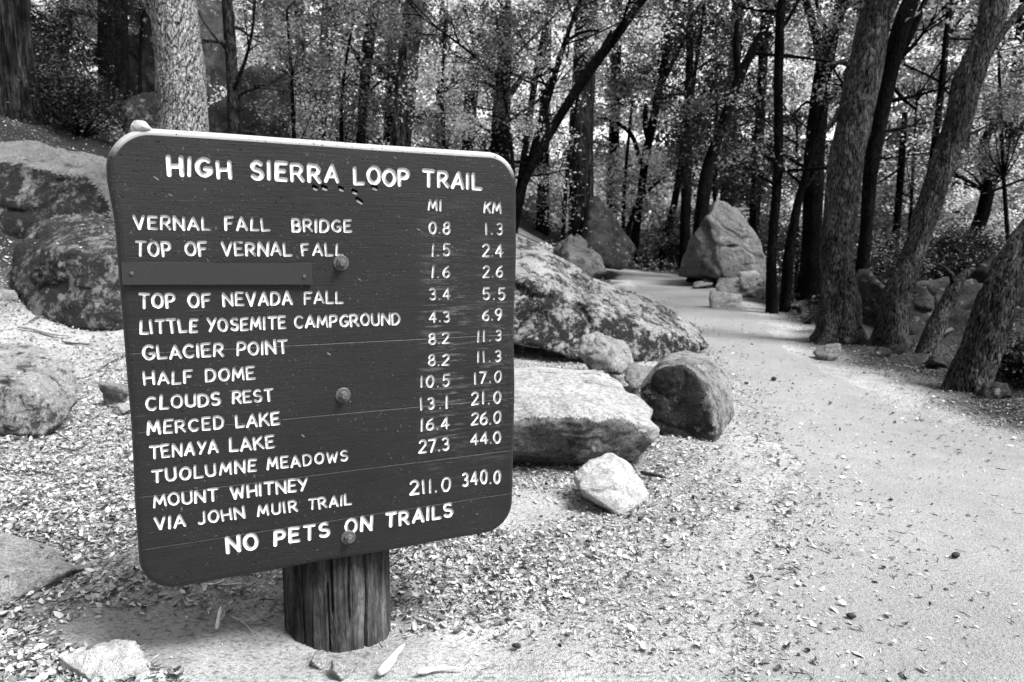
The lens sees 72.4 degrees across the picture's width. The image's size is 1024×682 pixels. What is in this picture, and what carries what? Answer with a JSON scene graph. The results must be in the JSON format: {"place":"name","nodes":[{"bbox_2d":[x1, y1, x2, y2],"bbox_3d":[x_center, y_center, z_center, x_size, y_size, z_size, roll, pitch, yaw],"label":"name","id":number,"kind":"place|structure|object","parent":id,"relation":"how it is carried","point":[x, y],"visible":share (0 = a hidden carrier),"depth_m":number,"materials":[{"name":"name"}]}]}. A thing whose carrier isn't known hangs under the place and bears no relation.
{"place":"outdoors","nodes":[
{"label":"outdoors","id":0,"kind":"place"},
{"bbox_2d":[0,101,1023,681],"bbox_3d":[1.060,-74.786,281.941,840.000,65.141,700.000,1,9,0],"label":"ground","id":1,"kind":"structure","parent":0,"point":[264,651],"depth_m":2.32,"materials":[{"name":"soil"}]},
{"bbox_2d":[0,0,48,124],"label":"cedar tree","id":2,"kind":"object","parent":1,"relation":"on","point":[16,47],"visible":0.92,"depth_m":10.78,"materials":[{"name":"black plant"}]},
{"bbox_2d":[0,344,77,436],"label":"boulder","id":3,"kind":"object","parent":1,"relation":"on","point":[38,401],"visible":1,"depth_m":3.79,"materials":[{"name":"stone"}]},
{"bbox_2d":[0,532,84,606],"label":"boulder","id":4,"kind":"object","parent":1,"relation":"on","point":[27,564],"visible":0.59,"depth_m":2.15,"materials":[{"name":"stone"}]},
{"bbox_2d":[0,140,113,239],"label":"boulder","id":5,"kind":"object","parent":1,"relation":"on","point":[35,189],"visible":0.8,"depth_m":7.73,"materials":[{"name":"grey stone"}]},
{"bbox_2d":[32,24,99,115],"bbox_3d":[-7.969,-4.608,12.010,1.981,1.601,2.036,1,9,0],"label":"shrub","id":6,"kind":"object","parent":1,"relation":"on","point":[45,67],"visible":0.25,"depth_m":11.86,"materials":[{"name":"grey plant"}]},
{"bbox_2d":[10,213,122,330],"bbox_3d":[-4.090,-0.693,6.635,1.112,1.040,2.237,-5,10,-33],"label":"boulder","id":7,"kind":"object","parent":1,"relation":"on","point":[65,282],"visible":0.65,"depth_m":5.92,"materials":[{"name":"stone"}]},
{"bbox_2d":[6,57,140,140],"bbox_3d":[-7.057,-3.915,11.470,2.415,1.359,2.290,1,9,0],"label":"shrub","id":8,"kind":"object","parent":1,"relation":"on","point":[73,90],"visible":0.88,"depth_m":11.16,"materials":[{"name":"black plant"}]},
{"bbox_2d":[30,0,128,73],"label":"oak tree","id":9,"kind":"object","parent":1,"relation":"on","point":[64,35],"visible":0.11,"depth_m":17.73,"materials":[{"name":"grey plant"}]},
{"bbox_2d":[37,0,129,126],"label":"fir tree","id":10,"kind":"object","parent":1,"relation":"on","point":[114,42],"visible":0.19,"depth_m":13.61,"materials":[{"name":"black plant"}]},
{"bbox_2d":[30,0,138,114],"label":"oak sapling","id":11,"kind":"object","parent":1,"relation":"on","point":[68,37],"visible":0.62,"depth_m":12.21,"materials":[{"name":"grey plant"}]},
{"bbox_2d":[60,639,149,681],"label":"rock","id":12,"kind":"object","parent":1,"relation":"on","point":[111,660],"visible":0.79,"depth_m":1.68,"materials":[{"name":"white stone"}]},
{"bbox_2d":[61,0,150,93],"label":"oak sapling","id":13,"kind":"object","parent":1,"relation":"on","point":[142,13],"visible":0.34,"depth_m":15.10,"materials":[{"name":"grey plant"}]},
{"bbox_2d":[98,383,128,405],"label":"rock","id":14,"kind":"object","parent":1,"relation":"on","point":[115,392],"visible":0.89,"depth_m":4.27,"materials":[{"name":"grey stone"}]},
{"bbox_2d":[120,92,156,133],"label":"boulder","id":15,"kind":"object","parent":1,"relation":"on","point":[142,106],"visible":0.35,"depth_m":10.65,"materials":[{"name":"stone"}]},
{"bbox_2d":[37,0,259,100],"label":"oak tree","id":16,"kind":"object","parent":1,"relation":"on","point":[237,18],"visible":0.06,"depth_m":18.70,"materials":[{"name":"grey plant"}]},
{"bbox_2d":[140,0,208,131],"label":"pine tree","id":17,"kind":"object","parent":1,"relation":"on","point":[180,88],"visible":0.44,"depth_m":7.10,"materials":[{"name":"grey plant"}]},
{"bbox_2d":[127,0,234,107],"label":"tree","id":18,"kind":"object","parent":1,"relation":"on","point":[214,58],"visible":0.09,"depth_m":15.55,"materials":[{"name":"plant"}]},
{"bbox_2d":[130,0,306,135],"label":"young fir","id":19,"kind":"object","parent":1,"relation":"on","point":[233,75],"visible":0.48,"depth_m":9.97,"materials":[{"name":"grey plant"}]},
{"bbox_2d":[208,65,290,137],"bbox_3d":[-5.099,-4.021,13.646,1.705,2.462,1.225,3,9,14],"label":"boulder","id":20,"kind":"object","parent":1,"relation":"on","point":[217,115],"visible":0.2,"depth_m":13.12,"materials":[{"name":"stone"}]},
{"bbox_2d":[208,78,335,140],"bbox_3d":[-5.708,-4.875,15.522,3.407,1.989,3.174,-7,12,-41],"label":"shrub","id":21,"kind":"object","parent":1,"relation":"on","point":[300,133],"visible":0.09,"depth_m":15.37,"materials":[{"name":"grey plant"}]},
{"bbox_2d":[214,0,364,138],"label":"oak sapling","id":22,"kind":"object","parent":1,"relation":"on","point":[294,66],"visible":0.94,"depth_m":11.73,"materials":[{"name":"grey plant"}]},
{"bbox_2d":[236,29,350,140],"bbox_3d":[-6.146,-6.395,18.182,4.284,3.153,4.196,1,9,0],"label":"shrub","id":23,"kind":"object","parent":1,"relation":"on","point":[258,64],"visible":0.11,"depth_m":17.73,"materials":[{"name":"grey plant"}]},
{"bbox_2d":[235,0,382,92],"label":"oak tree","id":24,"kind":"object","parent":1,"relation":"on","point":[275,2],"visible":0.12,"depth_m":20.53,"materials":[{"name":"grey plant"}]},
{"bbox_2d":[106,129,515,652],"bbox_3d":[-0.508,0.336,1.977,0.989,1.717,0.370,-3,10,-24],"label":"trail sign","id":25,"kind":"object","parent":1,"relation":"on","point":[319,343],"visible":0.98,"depth_m":1.76,"materials":[{"name":"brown paint"}]},
{"bbox_2d":[233,0,402,141],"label":"oak tree","id":26,"kind":"object","parent":1,"relation":"on","point":[280,30],"visible":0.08,"depth_m":23.33,"materials":[{"name":"grey plant"}]},
{"bbox_2d":[310,650,327,669],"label":"stone","id":27,"kind":"object","parent":1,"relation":"on","point":[319,660],"visible":0.98,"depth_m":1.83,"materials":[{"name":"stone"}]},
{"bbox_2d":[234,0,438,143],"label":"oak tree","id":28,"kind":"object","parent":1,"relation":"on","point":[275,33],"visible":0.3,"depth_m":18.06,"materials":[{"name":"grey plant"}]},
{"bbox_2d":[329,659,350,680],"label":"stone","id":29,"kind":"object","parent":1,"relation":"on","point":[339,670],"visible":1,"depth_m":1.78,"materials":[{"name":"stone"}]},
{"bbox_2d":[292,0,426,142],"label":"oak sapling","id":30,"kind":"object","parent":1,"relation":"on","point":[340,120],"visible":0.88,"depth_m":12.31,"materials":[{"name":"grey plant"}]},
{"bbox_2d":[276,0,465,143],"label":"oak tree","id":31,"kind":"object","parent":1,"relation":"on","point":[360,140],"visible":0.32,"depth_m":15.25,"materials":[{"name":"grey plant"}]},
{"bbox_2d":[283,0,470,144],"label":"oak tree","id":32,"kind":"object","parent":1,"relation":"on","point":[390,94],"visible":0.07,"depth_m":22.87,"materials":[{"name":"grey plant"}]},
{"bbox_2d":[377,644,404,675],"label":"leaf","id":33,"kind":"object","parent":1,"relation":"on","point":[387,664],"visible":1,"depth_m":1.83,"materials":[{"name":"white plant"}]},
{"bbox_2d":[318,0,474,150],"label":"oak tree","id":34,"kind":"object","parent":1,"relation":"on","point":[402,130],"visible":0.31,"depth_m":12.33,"materials":[{"name":"grey plant"}]},
{"bbox_2d":[315,0,524,151],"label":"oak tree","id":35,"kind":"object","parent":1,"relation":"on","point":[422,95],"visible":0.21,"depth_m":20.71,"materials":[{"name":"grey plant"}]},
{"bbox_2d":[380,0,536,150],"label":"oak sapling","id":36,"kind":"object","parent":1,"relation":"on","point":[456,124],"visible":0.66,"depth_m":11.50,"materials":[{"name":"grey plant"}]},
{"bbox_2d":[356,0,589,153],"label":"oak tree","id":37,"kind":"object","parent":1,"relation":"on","point":[467,146],"visible":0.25,"depth_m":14.26,"materials":[{"name":"grey plant"}]},
{"bbox_2d":[326,0,669,185],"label":"oak tree","id":38,"kind":"object","parent":1,"relation":"on","point":[503,142],"visible":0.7,"depth_m":11.45,"materials":[{"name":"grey plant"}]},
{"bbox_2d":[407,0,601,191],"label":"oak tree","id":39,"kind":"object","parent":1,"relation":"on","point":[525,143],"visible":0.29,"depth_m":11.96,"materials":[{"name":"grey plant"}]},
{"bbox_2d":[447,0,573,179],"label":"oak sapling","id":40,"kind":"object","parent":1,"relation":"on","point":[499,55],"visible":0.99,"depth_m":9.81,"materials":[{"name":"grey plant"}]},
{"bbox_2d":[0,116,1023,681],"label":"leaf litter","id":41,"kind":"object","parent":1,"relation":"on","point":[36,502],"visible":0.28,"depth_m":2.49,"materials":[{"name":"grey plant"}]},
{"bbox_2d":[31,0,1023,238],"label":"woods","id":42,"kind":"object","parent":1,"relation":"on","point":[657,136],"visible":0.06,"depth_m":33.04,"materials":[{"name":"grey plant"}]},
{"bbox_2d":[371,0,694,211],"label":"oak tree","id":43,"kind":"object","parent":1,"relation":"on","point":[597,60],"visible":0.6,"depth_m":10.56,"materials":[{"name":"grey plant"}]},
{"bbox_2d":[42,84,1023,323],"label":"undergrowth","id":44,"kind":"object","parent":1,"relation":"on","point":[812,305],"visible":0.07,"depth_m":21.30,"materials":[{"name":"grey plant"}]},
{"bbox_2d":[449,0,635,235],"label":"oak tree","id":45,"kind":"object","parent":1,"relation":"on","point":[541,219],"visible":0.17,"depth_m":24.93,"materials":[{"name":"grey plant"}]},
{"bbox_2d":[434,0,693,233],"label":"oak tree","id":46,"kind":"object","parent":1,"relation":"on","point":[535,140],"visible":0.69,"depth_m":11.00,"materials":[{"name":"grey plant"}]},
{"bbox_2d":[553,234,606,277],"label":"boulder","id":47,"kind":"object","parent":1,"relation":"on","point":[577,252],"visible":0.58,"depth_m":10.17,"materials":[{"name":"stone"}]},
{"bbox_2d":[568,0,597,236],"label":"cedar tree","id":48,"kind":"object","parent":1,"relation":"on","point":[586,128],"visible":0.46,"depth_m":19.14,"materials":[{"name":"black plant"}]},
{"bbox_2d":[513,367,659,465],"bbox_3d":[0.052,0.465,3.917,1.403,0.554,1.397,1,9,0],"label":"boulder","id":49,"kind":"object","parent":1,"relation":"on","point":[566,416],"visible":0.56,"depth_m":3.37,"materials":[{"name":"stone"}]},
{"bbox_2d":[527,0,686,239],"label":"oak sapling","id":50,"kind":"object","parent":1,"relation":"on","point":[564,200],"visible":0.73,"depth_m":13.28,"materials":[{"name":"grey plant"}]},
{"bbox_2d":[579,331,634,374],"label":"rock","id":51,"kind":"object","parent":1,"relation":"on","point":[599,351],"visible":0.94,"depth_m":5.09,"materials":[{"name":"stone"}]},
{"bbox_2d":[582,196,636,269],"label":"boulder","id":52,"kind":"object","parent":1,"relation":"on","point":[607,238],"visible":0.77,"depth_m":17.96,"materials":[{"name":"stone"}]},
{"bbox_2d":[514,234,709,361],"bbox_3d":[0.634,-0.534,7.060,2.689,1.286,2.423,4,9,18],"label":"boulder","id":53,"kind":"object","parent":1,"relation":"on","point":[550,309],"visible":0.73,"depth_m":6.29,"materials":[{"name":"stone"}]},
{"bbox_2d":[574,453,649,515],"bbox_3d":[0.440,0.652,3.024,0.314,0.311,0.470,4,9,21],"label":"rock","id":54,"kind":"object","parent":1,"relation":"on","point":[612,483],"visible":0.91,"depth_m":2.89,"materials":[{"name":"white stone"}]},
{"bbox_2d":[535,0,720,217],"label":"oak tree","id":55,"kind":"object","parent":1,"relation":"on","point":[614,139],"visible":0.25,"depth_m":25.46,"materials":[{"name":"grey plant"}]},
{"bbox_2d":[565,45,693,263],"bbox_3d":[4.120,-6.370,24.405,5.210,8.004,4.318,-2,9,-18],"label":"oak sapling","id":56,"kind":"object","parent":1,"relation":"on","point":[623,205],"visible":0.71,"depth_m":24.04,"materials":[{"name":"grey plant"}]},
{"bbox_2d":[624,362,651,389],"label":"rock","id":57,"kind":"object","parent":1,"relation":"on","point":[636,374],"visible":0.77,"depth_m":4.83,"materials":[{"name":"grey stone"}]},
{"bbox_2d":[619,215,658,259],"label":"shrub","id":58,"kind":"object","parent":1,"relation":"on","point":[641,241],"visible":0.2,"depth_m":25.24,"materials":[{"name":"grey plant"}]},
{"bbox_2d":[597,0,732,266],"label":"oak tree","id":59,"kind":"object","parent":1,"relation":"on","point":[648,142],"visible":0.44,"depth_m":23.56,"materials":[{"name":"grey plant"}]},
{"bbox_2d":[642,205,693,270],"bbox_3d":[5.650,-3.519,23.708,2.323,2.402,2.419,8,11,39],"label":"shrub","id":60,"kind":"object","parent":1,"relation":"on","point":[672,242],"visible":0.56,"depth_m":23.45,"materials":[{"name":"grey plant"}]},
{"bbox_2d":[596,0,768,271],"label":"oak tree","id":61,"kind":"object","parent":1,"relation":"on","point":[685,219],"visible":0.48,"depth_m":21.60,"materials":[{"name":"grey plant"}]},
{"bbox_2d":[640,350,734,441],"bbox_3d":[1.128,0.371,4.384,0.530,0.586,1.091,5,10,25],"label":"boulder","id":62,"kind":"object","parent":1,"relation":"on","point":[685,393],"visible":0.82,"depth_m":3.99,"materials":[{"name":"stone"}]},
{"bbox_2d":[619,0,755,268],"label":"fir tree","id":63,"kind":"object","parent":1,"relation":"on","point":[675,196],"visible":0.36,"depth_m":22.89,"materials":[{"name":"grey plant"}]},
{"bbox_2d":[636,0,773,220],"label":"oak sapling","id":64,"kind":"object","parent":1,"relation":"on","point":[687,157],"visible":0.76,"depth_m":18.81,"materials":[{"name":"grey plant"}]},
{"bbox_2d":[678,201,765,285],"bbox_3d":[5.019,-2.342,16.520,1.940,1.860,3.497,4,9,18],"label":"boulder","id":65,"kind":"object","parent":1,"relation":"on","point":[724,241],"visible":0.94,"depth_m":15.45,"materials":[{"name":"stone"}]},
{"bbox_2d":[708,291,742,308],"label":"stone","id":66,"kind":"object","parent":1,"relation":"on","point":[721,300],"visible":0.76,"depth_m":10.80,"materials":[{"name":"stone"}]},
{"bbox_2d":[715,277,740,292],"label":"stone","id":67,"kind":"object","parent":1,"relation":"on","point":[729,285],"visible":0.82,"depth_m":14.02,"materials":[{"name":"stone"}]},
{"bbox_2d":[635,0,834,206],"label":"oak tree","id":68,"kind":"object","parent":1,"relation":"on","point":[709,99],"visible":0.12,"depth_m":24.33,"materials":[{"name":"grey plant"}]},
{"bbox_2d":[686,0,807,281],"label":"oak tree","id":69,"kind":"object","parent":1,"relation":"on","point":[703,195],"visible":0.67,"depth_m":16.44,"materials":[{"name":"grey plant"}]},
{"bbox_2d":[738,270,758,288],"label":"stone","id":70,"kind":"object","parent":1,"relation":"on","point":[751,275],"visible":0.6,"depth_m":14.77,"materials":[{"name":"stone"}]},
{"bbox_2d":[709,91,806,235],"bbox_3d":[6.260,-4.013,18.168,2.724,4.846,3.000,1,9,0],"label":"oak sapling","id":71,"kind":"object","parent":1,"relation":"on","point":[736,190],"visible":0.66,"depth_m":17.69,"materials":[{"name":"grey plant"}]},
{"bbox_2d":[518,227,1023,681],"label":"trail","id":72,"kind":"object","parent":1,"relation":"on","point":[988,641],"visible":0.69,"depth_m":2.67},
{"bbox_2d":[639,0,919,237],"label":"oak tree","id":73,"kind":"object","parent":1,"relation":"on","point":[766,43],"visible":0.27,"depth_m":21.03,"materials":[{"name":"grey plant"}]},
{"bbox_2d":[757,213,801,272],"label":"shrub","id":74,"kind":"object","parent":1,"relation":"on","point":[781,235],"visible":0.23,"depth_m":18.23,"materials":[{"name":"grey plant"}]},
{"bbox_2d":[748,2,851,292],"bbox_3d":[5.649,-3.759,13.554,2.463,5.847,2.612,1,9,0],"label":"oak sapling","id":75,"kind":"object","parent":1,"relation":"on","point":[794,48],"visible":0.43,"depth_m":13.39,"materials":[{"name":"grey plant"}]},
{"bbox_2d":[758,229,856,299],"bbox_3d":[5.697,-1.447,12.880,2.015,1.622,2.033,1,9,0],"label":"shrub","id":76,"kind":"object","parent":1,"relation":"on","point":[796,273],"visible":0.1,"depth_m":13.02,"materials":[{"name":"grey plant"}]},
{"bbox_2d":[689,0,932,313],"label":"oak tree","id":77,"kind":"object","parent":1,"relation":"on","point":[771,300],"visible":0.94,"depth_m":9.97,"materials":[{"name":"black plant"}]},
{"bbox_2d":[713,0,929,311],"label":"oak tree","id":78,"kind":"object","parent":1,"relation":"on","point":[787,269],"visible":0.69,"depth_m":10.32,"materials":[{"name":"grey plant"}]},
{"bbox_2d":[813,343,841,360],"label":"rock","id":79,"kind":"object","parent":1,"relation":"on","point":[829,352],"visible":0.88,"depth_m":6.41,"materials":[{"name":"grey stone"}]},
{"bbox_2d":[743,0,941,304],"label":"oak tree","id":80,"kind":"object","parent":1,"relation":"on","point":[809,280],"visible":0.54,"depth_m":11.58,"materials":[{"name":"black plant"}]},
{"bbox_2d":[809,0,899,344],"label":"oak tree","id":81,"kind":"object","parent":1,"relation":"on","point":[839,317],"visible":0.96,"depth_m":7.10,"materials":[{"name":"grey plant"}]},
{"bbox_2d":[748,0,973,183],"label":"oak tree","id":82,"kind":"object","parent":1,"relation":"on","point":[899,106],"visible":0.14,"depth_m":21.97,"materials":[{"name":"grey plant"}]},
{"bbox_2d":[856,269,884,324],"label":"boulder","id":83,"kind":"object","parent":1,"relation":"on","point":[870,286],"visible":0.36,"depth_m":8.78,"materials":[{"name":"stone"}]},
{"bbox_2d":[877,112,911,275],"bbox_3d":[6.677,-2.321,12.288,0.632,3.272,0.168,2,9,11],"label":"young fir","id":84,"kind":"object","parent":1,"relation":"on","point":[900,171],"visible":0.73,"depth_m":12.19,"materials":[{"name":"black plant"}]},
{"bbox_2d":[813,0,977,271],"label":"oak tree","id":85,"kind":"object","parent":1,"relation":"on","point":[905,24],"visible":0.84,"depth_m":8.79,"materials":[{"name":"black plant"}]},
{"bbox_2d":[889,335,914,353],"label":"stone","id":86,"kind":"object","parent":1,"relation":"on","point":[902,344],"visible":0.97,"depth_m":6.66,"materials":[{"name":"stone"}]},
{"bbox_2d":[853,219,955,284],"bbox_3d":[5.407,-0.992,10.144,1.668,1.547,1.900,1,9,0],"label":"shrub","id":87,"kind":"object","parent":1,"relation":"on","point":[882,274],"visible":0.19,"depth_m":9.98,"materials":[{"name":"grey plant"}]},
{"bbox_2d":[856,0,987,260],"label":"oak sapling","id":88,"kind":"object","parent":1,"relation":"on","point":[914,86],"visible":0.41,"depth_m":12.48,"materials":[{"name":"grey plant"}]},
{"bbox_2d":[848,0,1023,220],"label":"oak tree","id":89,"kind":"object","parent":1,"relation":"on","point":[974,2],"visible":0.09,"depth_m":20.75,"materials":[{"name":"grey plant"}]},
{"bbox_2d":[924,355,952,367],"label":"stone","id":90,"kind":"object","parent":1,"relation":"on","point":[933,361],"visible":0.9,"depth_m":5.98,"materials":[{"name":"stone"}]},
{"bbox_2d":[915,265,974,354],"bbox_3d":[4.050,-0.189,6.621,0.577,1.058,0.276,1,9,0],"label":"oak tree","id":91,"kind":"object","parent":1,"relation":"on","point":[933,333],"visible":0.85,"depth_m":6.57,"materials":[{"name":"grey plant"}]},
{"bbox_2d":[867,0,1023,348],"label":"oak tree","id":92,"kind":"object","parent":1,"relation":"on","point":[891,325],"visible":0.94,"depth_m":6.75,"materials":[{"name":"grey plant"}]},
{"bbox_2d":[909,277,982,336],"bbox_3d":[5.059,-0.356,8.417,0.888,0.820,0.777,1,9,0],"label":"boulder","id":93,"kind":"object","parent":1,"relation":"on","point":[926,297],"visible":0.43,"depth_m":8.27,"materials":[{"name":"stone"}]},
{"bbox_2d":[879,86,1023,267],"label":"oak tree","id":94,"kind":"object","parent":1,"relation":"on","point":[984,204],"visible":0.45,"depth_m":12.65,"materials":[{"name":"grey plant"}]},
{"bbox_2d":[901,0,1018,202],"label":"young fir","id":95,"kind":"object","parent":1,"relation":"on","point":[942,63],"visible":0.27,"depth_m":10.93,"materials":[{"name":"grey plant"}]},
{"bbox_2d":[897,0,1023,202],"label":"oak tree","id":96,"kind":"object","parent":1,"relation":"on","point":[1020,27],"visible":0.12,"depth_m":19.04,"materials":[{"name":"grey plant"}]},
{"bbox_2d":[905,207,1023,246],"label":"shrub","id":97,"kind":"object","parent":1,"relation":"on","point":[994,221],"visible":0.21,"depth_m":14.35,"materials":[{"name":"grey plant"}]},
{"bbox_2d":[922,217,1008,279],"bbox_3d":[6.849,-1.209,10.793,1.885,1.404,2.117,1,9,0],"label":"shrub","id":98,"kind":"object","parent":1,"relation":"on","point":[960,242],"visible":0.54,"depth_m":10.40,"materials":[{"name":"grey plant"}]},
{"bbox_2d":[921,2,1023,241],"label":"oak sapling","id":99,"kind":"object","parent":1,"relation":"on","point":[999,105],"visible":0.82,"depth_m":10.57,"materials":[{"name":"grey plant"}]},
{"bbox_2d":[940,219,1023,394],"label":"oak tree","id":100,"kind":"object","parent":1,"relation":"on","point":[976,361],"visible":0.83,"depth_m":5.04,"materials":[{"name":"grey plant"}]},
{"bbox_2d":[943,154,1023,231],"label":"oak sapling","id":101,"kind":"object","parent":1,"relation":"on","point":[968,208],"visible":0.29,"depth_m":14.94,"materials":[{"name":"grey plant"}]},
{"bbox_2d":[946,150,1023,222],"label":"shrub","id":102,"kind":"object","parent":1,"relation":"on","point":[1014,196],"visible":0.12,"depth_m":16.35,"materials":[{"name":"grey plant"}]},
{"bbox_2d":[976,381,1012,398],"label":"stone","id":103,"kind":"object","parent":1,"relation":"on","point":[993,390],"visible":0.85,"depth_m":4.85,"materials":[{"name":"stone"}]},
{"bbox_2d":[972,255,1023,307],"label":"boulder","id":104,"kind":"object","parent":1,"relation":"on","point":[979,274],"visible":0.07,"depth_m":9.69,"materials":[{"name":"stone"}]},
{"bbox_2d":[995,318,1023,388],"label":"shrub","id":105,"kind":"object","parent":1,"relation":"on","point":[1012,360],"visible":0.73,"depth_m":5.33,"materials":[{"name":"grey plant"}]},
{"bbox_2d":[35,0,1022,159],"label":"sky","id":106,"kind":"structure","parent":0,"point":[561,35],"materials":[{"name":"white"}]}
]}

